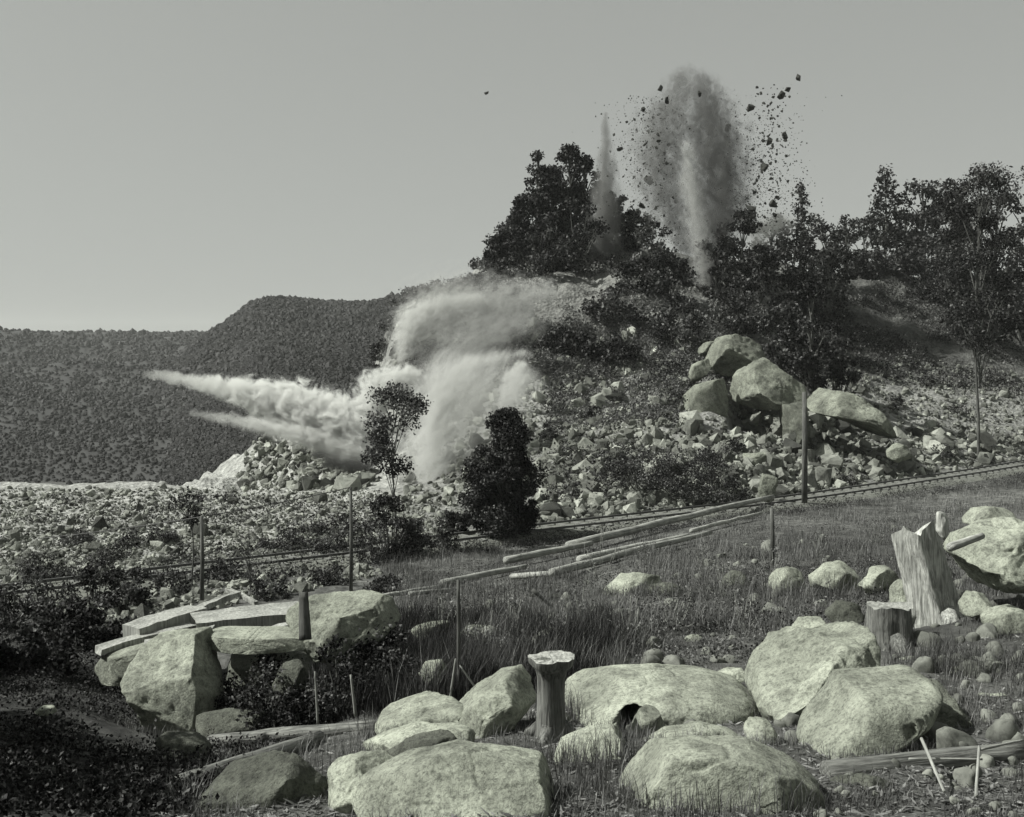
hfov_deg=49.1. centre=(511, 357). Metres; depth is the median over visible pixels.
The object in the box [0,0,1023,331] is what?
sky
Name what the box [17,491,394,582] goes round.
valley weeds
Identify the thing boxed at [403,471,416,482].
rock
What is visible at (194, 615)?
plank
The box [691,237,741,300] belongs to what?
broadleaf tree
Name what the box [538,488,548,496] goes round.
rock
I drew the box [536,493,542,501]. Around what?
rock
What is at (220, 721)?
boulder
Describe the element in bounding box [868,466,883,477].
rock
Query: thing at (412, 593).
log
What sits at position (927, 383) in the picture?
bush
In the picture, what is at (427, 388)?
smoke cloud
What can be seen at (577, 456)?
rock
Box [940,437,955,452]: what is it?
rock
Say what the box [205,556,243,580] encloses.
bush
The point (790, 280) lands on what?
broadleaf tree
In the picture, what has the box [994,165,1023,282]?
broadleaf tree
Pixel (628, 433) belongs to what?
rock
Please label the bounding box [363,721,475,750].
boulder
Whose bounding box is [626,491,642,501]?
rock
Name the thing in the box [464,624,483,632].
boulder
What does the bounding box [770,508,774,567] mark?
fence post
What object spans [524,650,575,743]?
tree stump
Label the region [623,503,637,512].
rock
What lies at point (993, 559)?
boulder
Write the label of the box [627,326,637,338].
rock
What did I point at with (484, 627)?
stone
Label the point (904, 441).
rock
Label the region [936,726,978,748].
stone
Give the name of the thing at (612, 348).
bush
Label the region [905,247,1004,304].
bush
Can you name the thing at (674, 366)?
bush
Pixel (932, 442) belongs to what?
rock
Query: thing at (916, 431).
rock
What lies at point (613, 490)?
rock
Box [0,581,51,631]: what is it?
bush
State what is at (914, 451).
rock
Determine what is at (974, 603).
boulder
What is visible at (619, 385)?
rock
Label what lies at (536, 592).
stick
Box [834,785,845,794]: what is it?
stone
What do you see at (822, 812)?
stone
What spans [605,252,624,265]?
bush
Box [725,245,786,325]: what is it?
broadleaf tree
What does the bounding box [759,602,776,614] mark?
stone
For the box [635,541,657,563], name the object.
sapling
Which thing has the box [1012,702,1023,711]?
stone
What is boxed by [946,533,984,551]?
log
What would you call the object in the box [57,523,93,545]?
bush
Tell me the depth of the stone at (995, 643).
14.04 m
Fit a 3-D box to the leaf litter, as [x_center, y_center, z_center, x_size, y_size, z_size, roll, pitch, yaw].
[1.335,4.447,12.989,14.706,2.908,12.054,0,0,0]
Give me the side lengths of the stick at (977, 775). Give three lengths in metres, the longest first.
0.816 x 0.027 x 0.026 m
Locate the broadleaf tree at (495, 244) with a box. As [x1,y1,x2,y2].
[482,230,519,259]
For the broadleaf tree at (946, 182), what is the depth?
151.29 m
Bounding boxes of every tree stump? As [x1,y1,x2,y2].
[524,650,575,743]
[864,601,915,652]
[891,521,967,627]
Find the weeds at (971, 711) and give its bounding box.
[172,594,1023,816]
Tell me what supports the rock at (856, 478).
on the ground at (562, 292)
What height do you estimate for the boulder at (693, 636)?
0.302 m
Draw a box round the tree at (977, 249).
[924,161,1023,458]
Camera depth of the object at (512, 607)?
21.76 m
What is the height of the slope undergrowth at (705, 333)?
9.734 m
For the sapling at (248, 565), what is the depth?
33.97 m
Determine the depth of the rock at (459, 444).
75.39 m
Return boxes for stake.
[457,580,460,689]
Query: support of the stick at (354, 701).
on the ground at (562, 292)
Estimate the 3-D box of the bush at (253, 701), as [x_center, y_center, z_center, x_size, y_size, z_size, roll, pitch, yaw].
[-3.296,5.137,16.226,1.946,1.408,1.755,0,0,-12]
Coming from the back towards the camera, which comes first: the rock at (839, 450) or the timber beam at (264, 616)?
the rock at (839, 450)
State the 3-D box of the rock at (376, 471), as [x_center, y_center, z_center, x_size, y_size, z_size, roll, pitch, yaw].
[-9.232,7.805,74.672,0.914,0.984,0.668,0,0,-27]
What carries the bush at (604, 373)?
on the ground at (562, 292)
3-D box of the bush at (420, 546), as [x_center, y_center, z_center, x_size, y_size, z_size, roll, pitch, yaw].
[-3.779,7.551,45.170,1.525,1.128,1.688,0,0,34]
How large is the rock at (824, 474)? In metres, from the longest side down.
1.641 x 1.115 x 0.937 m
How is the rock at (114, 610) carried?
on the ground at (562, 292)
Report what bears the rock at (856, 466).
on the ground at (562, 292)
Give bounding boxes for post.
[299,592,311,639]
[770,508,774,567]
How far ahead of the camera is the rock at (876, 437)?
84.25 m
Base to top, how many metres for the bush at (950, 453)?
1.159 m
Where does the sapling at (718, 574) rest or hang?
on the ground at (562, 292)
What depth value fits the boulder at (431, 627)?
21.89 m
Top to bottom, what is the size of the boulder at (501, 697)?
0.715 m
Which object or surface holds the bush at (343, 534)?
on the ground at (562, 292)
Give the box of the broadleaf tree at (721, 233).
[711,207,765,287]
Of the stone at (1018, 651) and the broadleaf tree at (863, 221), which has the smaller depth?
the stone at (1018, 651)
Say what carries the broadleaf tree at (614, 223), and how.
on the ground at (562, 292)
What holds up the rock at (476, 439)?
on the ground at (562, 292)
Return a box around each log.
[175,730,325,787]
[207,719,377,747]
[384,584,442,595]
[408,588,450,594]
[440,564,527,584]
[503,541,593,563]
[509,570,561,579]
[548,530,711,576]
[565,495,774,544]
[576,533,689,561]
[689,511,762,532]
[819,741,1023,777]
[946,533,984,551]
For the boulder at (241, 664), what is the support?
on the ground at (562, 292)
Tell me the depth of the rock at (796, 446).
73.68 m
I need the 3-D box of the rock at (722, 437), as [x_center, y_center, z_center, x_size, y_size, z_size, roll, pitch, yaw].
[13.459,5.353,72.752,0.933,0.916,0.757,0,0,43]
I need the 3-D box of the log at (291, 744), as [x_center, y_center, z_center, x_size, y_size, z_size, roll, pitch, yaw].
[-2.608,4.088,11.389,0.218,0.214,2.141,0,-5,28]
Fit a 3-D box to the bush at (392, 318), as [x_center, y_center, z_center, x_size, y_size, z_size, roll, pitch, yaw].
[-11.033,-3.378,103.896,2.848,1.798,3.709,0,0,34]
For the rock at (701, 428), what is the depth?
73.66 m
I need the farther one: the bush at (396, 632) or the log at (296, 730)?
the bush at (396, 632)
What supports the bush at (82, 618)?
on the ground at (562, 292)
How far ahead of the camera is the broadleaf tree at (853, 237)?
133.67 m
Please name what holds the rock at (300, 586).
on the ground at (562, 292)
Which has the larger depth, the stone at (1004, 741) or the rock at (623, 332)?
the rock at (623, 332)
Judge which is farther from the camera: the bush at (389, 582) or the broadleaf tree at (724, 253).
the broadleaf tree at (724, 253)
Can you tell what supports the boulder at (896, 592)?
on the dry grass at (788, 606)
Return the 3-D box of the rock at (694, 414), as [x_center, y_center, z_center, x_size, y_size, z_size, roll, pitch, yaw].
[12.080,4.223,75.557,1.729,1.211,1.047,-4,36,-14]
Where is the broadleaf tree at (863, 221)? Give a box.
[842,214,883,262]
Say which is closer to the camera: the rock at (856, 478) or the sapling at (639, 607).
the sapling at (639, 607)
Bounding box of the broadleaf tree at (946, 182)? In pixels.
[930,177,992,268]
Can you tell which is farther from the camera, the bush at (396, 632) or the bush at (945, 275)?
the bush at (945, 275)
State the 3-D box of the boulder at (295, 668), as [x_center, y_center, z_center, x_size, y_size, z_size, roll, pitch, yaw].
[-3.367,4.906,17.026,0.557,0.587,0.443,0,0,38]
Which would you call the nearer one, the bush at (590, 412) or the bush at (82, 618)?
the bush at (82, 618)
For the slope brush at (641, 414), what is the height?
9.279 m
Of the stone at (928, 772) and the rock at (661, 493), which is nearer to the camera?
the stone at (928, 772)
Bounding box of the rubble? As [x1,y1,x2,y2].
[0,287,1023,626]
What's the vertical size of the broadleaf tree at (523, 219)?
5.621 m
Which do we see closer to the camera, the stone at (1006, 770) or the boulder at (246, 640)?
the stone at (1006, 770)
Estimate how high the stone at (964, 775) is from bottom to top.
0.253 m
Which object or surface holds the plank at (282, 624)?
on the ground at (562, 292)
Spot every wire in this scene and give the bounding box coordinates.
[38,516,201,538]
[202,487,349,516]
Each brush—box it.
[0,610,311,816]
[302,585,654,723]
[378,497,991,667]
[532,312,700,432]
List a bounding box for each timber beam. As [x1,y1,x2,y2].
[122,605,206,636]
[195,606,290,628]
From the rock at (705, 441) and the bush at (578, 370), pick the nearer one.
the rock at (705, 441)
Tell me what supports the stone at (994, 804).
on the ground at (562, 292)
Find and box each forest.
[0,326,206,484]
[150,291,409,485]
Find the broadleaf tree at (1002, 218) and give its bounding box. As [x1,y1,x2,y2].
[966,177,1023,280]
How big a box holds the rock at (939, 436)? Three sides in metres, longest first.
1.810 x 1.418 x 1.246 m
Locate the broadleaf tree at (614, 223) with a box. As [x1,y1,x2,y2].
[602,190,638,249]
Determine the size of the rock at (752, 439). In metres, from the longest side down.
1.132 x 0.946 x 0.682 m
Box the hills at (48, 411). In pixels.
[0,330,194,482]
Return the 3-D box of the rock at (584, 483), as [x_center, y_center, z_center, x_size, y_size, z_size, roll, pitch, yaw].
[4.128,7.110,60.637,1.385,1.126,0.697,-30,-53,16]
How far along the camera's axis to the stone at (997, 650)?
13.84 m
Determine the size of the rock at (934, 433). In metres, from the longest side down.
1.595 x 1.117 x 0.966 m
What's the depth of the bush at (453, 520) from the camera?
50.31 m
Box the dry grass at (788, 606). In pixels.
[379,479,1023,688]
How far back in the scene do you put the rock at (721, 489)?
61.42 m
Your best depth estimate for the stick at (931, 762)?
8.61 m
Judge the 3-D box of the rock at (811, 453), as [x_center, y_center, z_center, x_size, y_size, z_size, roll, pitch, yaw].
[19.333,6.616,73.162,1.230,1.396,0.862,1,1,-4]
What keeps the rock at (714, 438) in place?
on the ground at (562, 292)
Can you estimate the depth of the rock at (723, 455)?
67.91 m
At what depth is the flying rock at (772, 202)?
109.62 m
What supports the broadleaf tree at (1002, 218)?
on the ground at (562, 292)
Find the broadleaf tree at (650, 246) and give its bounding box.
[630,220,678,271]
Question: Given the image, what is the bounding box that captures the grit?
[584,88,841,245]
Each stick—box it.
[314,671,318,724]
[350,674,357,716]
[449,659,455,695]
[459,665,474,686]
[531,588,549,605]
[908,758,982,759]
[920,737,944,792]
[974,745,979,796]
[980,739,1023,750]
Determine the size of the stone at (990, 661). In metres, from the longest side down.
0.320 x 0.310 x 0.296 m
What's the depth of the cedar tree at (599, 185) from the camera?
122.43 m
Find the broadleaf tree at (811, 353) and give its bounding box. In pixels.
[774,278,847,394]
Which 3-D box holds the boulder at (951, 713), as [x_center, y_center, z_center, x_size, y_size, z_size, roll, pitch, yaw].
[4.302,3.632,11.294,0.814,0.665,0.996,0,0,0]
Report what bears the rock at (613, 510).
on the ground at (562, 292)
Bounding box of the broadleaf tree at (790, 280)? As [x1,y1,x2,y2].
[751,235,825,333]
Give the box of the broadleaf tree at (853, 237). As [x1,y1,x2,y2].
[822,214,865,272]
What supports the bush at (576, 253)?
on the ground at (562, 292)
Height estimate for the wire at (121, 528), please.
1.138 m
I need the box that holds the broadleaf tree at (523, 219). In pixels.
[494,210,539,260]
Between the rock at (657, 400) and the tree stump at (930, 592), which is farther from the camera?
the rock at (657, 400)
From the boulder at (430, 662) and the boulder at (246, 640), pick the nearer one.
the boulder at (430, 662)
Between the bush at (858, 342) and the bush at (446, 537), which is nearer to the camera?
the bush at (446, 537)
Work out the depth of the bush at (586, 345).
91.11 m
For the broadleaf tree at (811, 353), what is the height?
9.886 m
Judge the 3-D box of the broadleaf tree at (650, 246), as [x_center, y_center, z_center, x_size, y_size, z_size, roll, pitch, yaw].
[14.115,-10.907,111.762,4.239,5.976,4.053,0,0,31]
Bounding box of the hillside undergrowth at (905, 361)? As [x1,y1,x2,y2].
[827,273,1023,395]
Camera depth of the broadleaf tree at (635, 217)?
124.22 m
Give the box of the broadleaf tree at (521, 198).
[505,192,546,254]
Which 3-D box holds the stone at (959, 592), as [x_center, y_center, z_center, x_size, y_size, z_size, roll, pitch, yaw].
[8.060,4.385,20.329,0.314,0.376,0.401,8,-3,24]
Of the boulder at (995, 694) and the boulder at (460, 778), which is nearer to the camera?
the boulder at (460, 778)
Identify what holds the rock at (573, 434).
on the ground at (562, 292)
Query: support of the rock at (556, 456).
on the ground at (562, 292)
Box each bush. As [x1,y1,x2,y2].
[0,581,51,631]
[0,619,86,682]
[13,563,78,624]
[15,548,66,573]
[36,597,114,651]
[56,558,129,607]
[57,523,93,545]
[83,540,133,563]
[96,615,139,645]
[104,566,152,611]
[117,527,144,548]
[145,525,178,542]
[148,566,196,595]
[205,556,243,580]
[213,491,236,502]
[213,653,313,727]
[225,655,340,731]
[247,570,289,600]
[257,525,303,550]
[284,696,334,726]
[285,514,331,534]
[298,532,342,553]
[300,633,387,723]
[309,563,353,585]
[323,510,358,532]
[332,521,363,550]
[333,617,422,703]
[354,493,425,558]
[354,526,394,563]
[359,354,382,393]
[362,573,402,593]
[364,337,388,361]
[370,647,420,705]
[372,312,398,330]
[386,294,421,306]
[398,283,439,296]
[398,533,436,557]
[401,290,430,306]
[402,518,430,542]
[425,276,458,290]
[428,525,460,551]
[433,305,454,318]
[433,509,470,532]
[448,274,481,286]
[449,281,472,298]
[462,493,499,534]
[463,272,490,281]
[468,252,512,270]
[472,291,492,305]
[500,316,517,331]
[503,209,579,277]
[528,275,557,287]
[531,195,610,272]
[532,323,588,352]
[538,420,567,440]
[546,381,582,399]
[558,333,601,355]
[569,368,590,379]
[578,286,648,321]
[584,405,602,417]
[585,332,644,364]
[587,364,620,377]
[595,447,673,491]
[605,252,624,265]
[608,259,666,295]
[617,341,644,357]
[630,369,659,390]
[637,449,723,502]
[640,248,696,295]
[642,290,706,341]
[651,356,686,373]
[681,443,755,502]
[700,287,775,334]
[727,437,746,451]
[824,338,861,395]
[831,468,861,485]
[836,368,868,383]
[840,249,886,279]
[844,328,872,346]
[857,244,928,274]
[874,360,904,377]
[884,236,970,283]
[888,394,904,408]
[904,342,927,358]
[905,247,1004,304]
[919,370,939,388]
[925,443,955,457]
[928,329,966,344]
[939,285,1021,340]
[947,403,971,414]
[951,262,1023,325]
[988,279,1023,345]
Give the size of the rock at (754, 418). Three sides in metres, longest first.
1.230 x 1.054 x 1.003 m
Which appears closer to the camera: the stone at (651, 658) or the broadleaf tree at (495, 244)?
the stone at (651, 658)
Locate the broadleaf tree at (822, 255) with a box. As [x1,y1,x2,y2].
[798,243,862,327]
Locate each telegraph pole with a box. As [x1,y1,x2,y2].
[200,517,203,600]
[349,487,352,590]
[801,392,807,502]
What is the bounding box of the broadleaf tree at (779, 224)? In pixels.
[747,212,796,273]
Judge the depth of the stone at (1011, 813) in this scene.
7.97 m
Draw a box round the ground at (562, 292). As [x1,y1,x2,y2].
[0,236,1023,816]
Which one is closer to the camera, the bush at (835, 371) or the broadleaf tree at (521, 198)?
the bush at (835, 371)
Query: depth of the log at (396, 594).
32.01 m
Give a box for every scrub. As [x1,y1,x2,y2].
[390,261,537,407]
[462,244,710,383]
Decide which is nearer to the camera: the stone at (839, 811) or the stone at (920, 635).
the stone at (839, 811)
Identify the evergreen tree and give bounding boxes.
[780,178,823,282]
[859,163,907,256]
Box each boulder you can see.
[34,705,56,715]
[94,643,143,685]
[120,627,225,736]
[155,731,211,761]
[192,750,327,811]
[195,708,265,737]
[208,626,305,654]
[224,650,327,687]
[272,659,306,692]
[285,590,400,663]
[327,749,393,814]
[350,739,553,816]
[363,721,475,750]
[375,691,463,734]
[387,729,456,756]
[411,620,451,640]
[421,659,446,683]
[459,664,536,738]
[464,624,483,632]
[554,724,625,763]
[565,663,757,726]
[602,572,661,595]
[619,735,824,814]
[630,704,664,735]
[643,582,681,595]
[649,721,739,737]
[682,379,728,416]
[685,634,702,641]
[688,358,711,381]
[698,341,713,356]
[705,334,765,376]
[718,667,744,682]
[722,570,748,587]
[730,357,807,410]
[742,452,782,467]
[743,716,778,744]
[744,621,880,721]
[758,473,778,501]
[768,566,805,589]
[779,402,810,444]
[792,616,825,628]
[796,664,942,758]
[807,388,896,437]
[808,560,860,591]
[824,600,864,623]
[829,773,892,790]
[858,565,899,593]
[886,443,912,462]
[889,579,906,601]
[930,678,973,727]
[943,517,1023,593]
[958,590,991,619]
[961,506,1016,524]
[978,692,1006,696]
[980,604,1023,634]
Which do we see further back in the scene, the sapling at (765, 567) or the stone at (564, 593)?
the sapling at (765, 567)
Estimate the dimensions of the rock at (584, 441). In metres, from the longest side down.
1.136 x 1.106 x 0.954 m
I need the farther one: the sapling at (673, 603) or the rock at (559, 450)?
the rock at (559, 450)
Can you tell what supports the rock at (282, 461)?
on the ground at (562, 292)
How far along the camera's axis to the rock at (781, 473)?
67.20 m
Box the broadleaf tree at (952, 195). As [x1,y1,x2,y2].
[924,187,977,282]
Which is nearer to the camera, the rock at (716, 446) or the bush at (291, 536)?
the bush at (291, 536)
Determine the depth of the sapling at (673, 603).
19.17 m
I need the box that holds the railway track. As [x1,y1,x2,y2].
[0,460,1023,602]
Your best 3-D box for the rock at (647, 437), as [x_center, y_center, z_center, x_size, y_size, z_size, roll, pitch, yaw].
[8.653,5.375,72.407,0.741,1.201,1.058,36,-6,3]
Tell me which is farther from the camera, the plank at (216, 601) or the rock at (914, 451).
the rock at (914, 451)
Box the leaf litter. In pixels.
[154,631,1023,816]
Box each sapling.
[168,485,208,585]
[235,524,259,593]
[360,379,433,541]
[421,591,456,621]
[463,610,507,648]
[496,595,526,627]
[547,612,571,635]
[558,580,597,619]
[577,526,620,581]
[607,590,644,644]
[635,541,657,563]
[650,576,699,630]
[690,542,717,573]
[705,558,740,597]
[727,588,760,629]
[757,546,785,578]
[809,532,828,556]
[868,518,887,543]
[954,492,967,510]
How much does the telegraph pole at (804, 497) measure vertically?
6.557 m
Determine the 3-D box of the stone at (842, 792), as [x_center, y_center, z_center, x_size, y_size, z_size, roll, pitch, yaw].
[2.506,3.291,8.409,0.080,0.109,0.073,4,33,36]
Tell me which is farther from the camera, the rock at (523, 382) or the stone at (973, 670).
the rock at (523, 382)
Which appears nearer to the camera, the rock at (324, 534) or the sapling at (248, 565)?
the sapling at (248, 565)
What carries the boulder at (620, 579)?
on the ground at (562, 292)
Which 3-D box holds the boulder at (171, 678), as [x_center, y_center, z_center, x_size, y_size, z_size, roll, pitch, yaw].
[-5.175,5.065,17.207,1.497,1.608,1.686,0,0,0]
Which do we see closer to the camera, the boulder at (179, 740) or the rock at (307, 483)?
the boulder at (179, 740)
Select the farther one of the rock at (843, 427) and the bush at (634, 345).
the bush at (634, 345)
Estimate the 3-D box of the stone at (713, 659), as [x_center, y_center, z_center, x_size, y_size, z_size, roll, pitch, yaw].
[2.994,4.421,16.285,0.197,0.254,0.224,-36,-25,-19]
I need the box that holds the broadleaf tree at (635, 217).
[617,208,652,251]
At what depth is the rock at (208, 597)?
31.82 m
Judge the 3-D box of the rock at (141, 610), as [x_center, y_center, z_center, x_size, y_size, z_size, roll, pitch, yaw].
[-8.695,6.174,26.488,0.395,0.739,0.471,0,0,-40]
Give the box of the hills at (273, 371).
[158,301,396,483]
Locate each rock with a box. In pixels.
[9,529,19,540]
[86,541,101,551]
[92,516,107,529]
[107,606,118,614]
[130,606,137,614]
[134,603,149,616]
[150,541,162,546]
[154,536,166,542]
[155,554,165,563]
[160,587,173,598]
[193,523,208,536]
[204,595,216,599]
[239,579,252,586]
[252,574,268,587]
[274,439,287,451]
[277,457,287,468]
[287,480,296,488]
[291,582,308,591]
[302,476,321,490]
[312,491,327,502]
[319,478,333,486]
[320,533,331,542]
[322,461,335,470]
[331,468,340,479]
[333,476,361,491]
[353,564,365,575]
[360,478,370,485]
[361,472,375,480]
[362,481,370,486]
[369,468,379,474]
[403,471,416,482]
[444,449,456,461]
[444,486,453,495]
[454,439,467,449]
[455,473,467,482]
[468,433,483,448]
[469,401,483,414]
[472,416,484,425]
[479,393,489,402]
[517,378,528,389]
[529,317,539,329]
[532,391,547,402]
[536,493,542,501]
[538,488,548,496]
[539,502,562,516]
[543,447,552,453]
[546,453,559,462]
[547,475,563,488]
[551,439,563,454]
[557,456,566,463]
[558,502,567,506]
[561,493,571,501]
[562,506,576,518]
[564,486,574,496]
[568,429,578,439]
[570,397,585,407]
[570,450,583,465]
[571,382,588,394]
[572,459,594,473]
[574,498,585,508]
[577,437,594,449]
[578,491,588,501]
[579,472,595,481]
[579,488,592,494]
[580,479,598,491]
[587,417,595,424]
[587,493,603,504]
[590,393,611,409]
[593,492,603,497]
[595,468,604,476]
[596,441,609,451]
[601,387,611,395]
[605,392,622,402]
[607,487,615,494]
[610,448,623,458]
[610,506,616,514]
[611,381,624,391]
[613,366,622,377]
[613,501,625,506]
[621,330,632,341]
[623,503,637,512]
[624,429,633,438]
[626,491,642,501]
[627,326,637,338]
[627,497,640,508]
[638,481,646,492]
[640,433,653,444]
[643,455,665,469]
[644,175,652,184]
[646,489,656,495]
[646,493,655,503]
[650,425,662,439]
[652,397,667,408]
[652,444,663,452]
[656,489,667,497]
[660,439,668,446]
[661,485,672,495]
[666,465,682,476]
[671,453,685,463]
[672,446,680,455]
[676,479,685,496]
[679,410,703,424]
[682,443,694,454]
[683,419,698,435]
[687,435,696,444]
[692,443,704,449]
[698,424,707,433]
[698,437,713,446]
[709,433,718,442]
[711,433,725,440]
[711,442,731,459]
[712,488,729,501]
[713,429,724,434]
[719,441,730,461]
[720,474,727,487]
[724,124,730,131]
[727,469,739,479]
[743,458,751,464]
[744,436,757,447]
[746,104,754,111]
[746,205,755,210]
[748,412,760,426]
[748,479,759,493]
[752,464,765,475]
[756,435,765,444]
[760,162,768,170]
[764,452,781,466]
[766,138,772,144]
[768,447,776,452]
[769,199,776,207]
[769,415,780,435]
[775,484,789,495]
[776,467,787,479]
[777,90,784,99]
[779,453,791,462]
[782,131,787,139]
[783,438,801,453]
[788,432,795,441]
[798,449,815,461]
[801,475,818,488]
[808,411,825,426]
[815,443,835,456]
[815,467,831,486]
[819,454,842,469]
[823,435,834,447]
[826,416,834,422]
[832,466,838,474]
[834,434,847,444]
[835,419,850,433]
[835,472,846,481]
[836,448,844,456]
[843,444,853,452]
[845,472,858,482]
[847,463,859,468]
[847,467,858,474]
[855,438,871,448]
[867,453,875,460]
[867,458,879,466]
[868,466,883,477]
[871,434,883,440]
[880,464,895,477]
[893,426,908,438]
[896,460,915,473]
[898,438,910,447]
[910,425,922,436]
[910,448,916,455]
[923,435,936,446]
[927,440,948,456]
[930,427,946,436]
[935,432,949,441]
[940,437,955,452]
[967,433,976,442]
[968,440,980,452]
[976,431,995,446]
[977,452,993,465]
[984,454,996,464]
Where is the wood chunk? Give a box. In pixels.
[936,511,948,539]
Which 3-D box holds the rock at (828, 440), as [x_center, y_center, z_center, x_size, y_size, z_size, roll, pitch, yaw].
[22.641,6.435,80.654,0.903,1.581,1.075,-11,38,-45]
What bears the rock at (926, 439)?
on the ground at (562, 292)
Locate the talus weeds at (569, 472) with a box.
[539,396,745,502]
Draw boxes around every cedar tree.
[456,406,548,539]
[497,446,543,532]
[519,149,559,250]
[533,164,585,247]
[554,141,598,241]
[557,152,608,242]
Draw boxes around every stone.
[482,625,498,634]
[560,592,570,601]
[620,709,628,720]
[641,648,664,658]
[641,654,661,663]
[646,636,662,648]
[662,655,682,664]
[664,598,676,605]
[701,647,710,654]
[704,559,714,565]
[710,655,725,662]
[723,655,738,662]
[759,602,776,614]
[774,719,786,727]
[783,712,799,727]
[784,730,798,742]
[813,809,826,816]
[814,599,827,606]
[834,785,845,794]
[834,808,844,815]
[841,790,850,798]
[891,758,900,768]
[912,656,934,672]
[915,630,942,647]
[919,721,948,738]
[922,769,933,777]
[930,623,939,627]
[935,774,945,782]
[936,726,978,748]
[949,796,960,804]
[950,781,957,786]
[951,653,964,664]
[952,693,963,702]
[952,766,975,787]
[954,635,965,642]
[956,589,962,596]
[959,659,989,677]
[959,741,968,746]
[960,680,970,688]
[965,632,980,641]
[966,807,981,815]
[969,763,982,777]
[976,623,998,638]
[976,672,992,682]
[978,651,997,672]
[980,709,997,721]
[980,754,994,767]
[984,641,1002,651]
[985,718,1019,742]
[987,661,1009,671]
[989,801,1000,810]
[990,599,998,606]
[990,645,1005,655]
[1000,713,1017,724]
[1001,768,1020,776]
[1002,739,1019,742]
[1006,756,1019,764]
[1008,811,1019,816]
[1010,650,1023,661]
[1011,732,1023,739]
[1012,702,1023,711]
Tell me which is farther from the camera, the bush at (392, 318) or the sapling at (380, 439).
the bush at (392, 318)
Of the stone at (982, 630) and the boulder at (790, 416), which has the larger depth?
the boulder at (790, 416)
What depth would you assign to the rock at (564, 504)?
56.84 m
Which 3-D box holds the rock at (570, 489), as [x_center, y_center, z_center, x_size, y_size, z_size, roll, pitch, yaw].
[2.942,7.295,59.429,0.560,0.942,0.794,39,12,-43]
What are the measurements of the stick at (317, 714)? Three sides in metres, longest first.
0.749 x 0.036 x 0.034 m
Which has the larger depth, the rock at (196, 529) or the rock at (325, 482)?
the rock at (325, 482)
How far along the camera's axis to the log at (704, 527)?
49.58 m
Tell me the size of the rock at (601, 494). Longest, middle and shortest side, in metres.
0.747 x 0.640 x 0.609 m
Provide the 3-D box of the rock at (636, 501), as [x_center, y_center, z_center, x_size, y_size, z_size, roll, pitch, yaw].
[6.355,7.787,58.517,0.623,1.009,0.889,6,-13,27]
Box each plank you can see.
[95,621,195,655]
[144,625,214,643]
[190,601,297,619]
[197,591,240,609]
[225,587,258,604]
[273,622,288,626]
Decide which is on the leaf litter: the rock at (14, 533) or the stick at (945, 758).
the stick at (945, 758)
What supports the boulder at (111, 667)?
on the ground at (562, 292)
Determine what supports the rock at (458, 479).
on the ground at (562, 292)
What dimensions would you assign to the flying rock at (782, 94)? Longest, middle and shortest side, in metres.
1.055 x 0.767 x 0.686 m
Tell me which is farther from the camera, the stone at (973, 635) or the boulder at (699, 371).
the boulder at (699, 371)
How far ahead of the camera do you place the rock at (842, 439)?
83.26 m
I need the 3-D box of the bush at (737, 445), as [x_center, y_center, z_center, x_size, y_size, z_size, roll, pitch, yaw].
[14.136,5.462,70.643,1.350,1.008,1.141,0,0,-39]
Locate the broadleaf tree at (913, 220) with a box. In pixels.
[893,207,929,275]
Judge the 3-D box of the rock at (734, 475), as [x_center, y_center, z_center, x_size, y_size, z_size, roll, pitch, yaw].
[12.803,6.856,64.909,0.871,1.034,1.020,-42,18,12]
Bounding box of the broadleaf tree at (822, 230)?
[803,213,850,286]
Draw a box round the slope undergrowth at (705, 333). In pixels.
[640,300,849,402]
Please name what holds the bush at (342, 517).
on the ground at (562, 292)
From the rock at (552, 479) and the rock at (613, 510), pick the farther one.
the rock at (552, 479)
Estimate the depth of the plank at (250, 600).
22.29 m
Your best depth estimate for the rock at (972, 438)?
87.56 m
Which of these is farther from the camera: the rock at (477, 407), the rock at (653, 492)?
the rock at (477, 407)
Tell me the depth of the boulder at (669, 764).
8.11 m
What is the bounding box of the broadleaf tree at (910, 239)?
[884,178,948,276]
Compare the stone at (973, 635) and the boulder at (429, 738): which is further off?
the stone at (973, 635)
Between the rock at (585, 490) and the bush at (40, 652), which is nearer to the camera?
the bush at (40, 652)
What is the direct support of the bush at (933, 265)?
on the ground at (562, 292)
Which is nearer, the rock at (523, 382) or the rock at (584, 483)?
the rock at (584, 483)
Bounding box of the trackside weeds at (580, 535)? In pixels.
[362,470,1023,566]
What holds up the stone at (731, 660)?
on the ground at (562, 292)
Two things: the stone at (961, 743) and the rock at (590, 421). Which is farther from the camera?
the rock at (590, 421)
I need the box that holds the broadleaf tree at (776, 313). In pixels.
[754,298,815,373]
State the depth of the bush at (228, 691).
17.80 m
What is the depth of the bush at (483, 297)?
105.20 m
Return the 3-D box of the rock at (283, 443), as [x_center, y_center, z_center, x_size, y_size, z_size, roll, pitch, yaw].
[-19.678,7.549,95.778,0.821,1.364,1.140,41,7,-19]

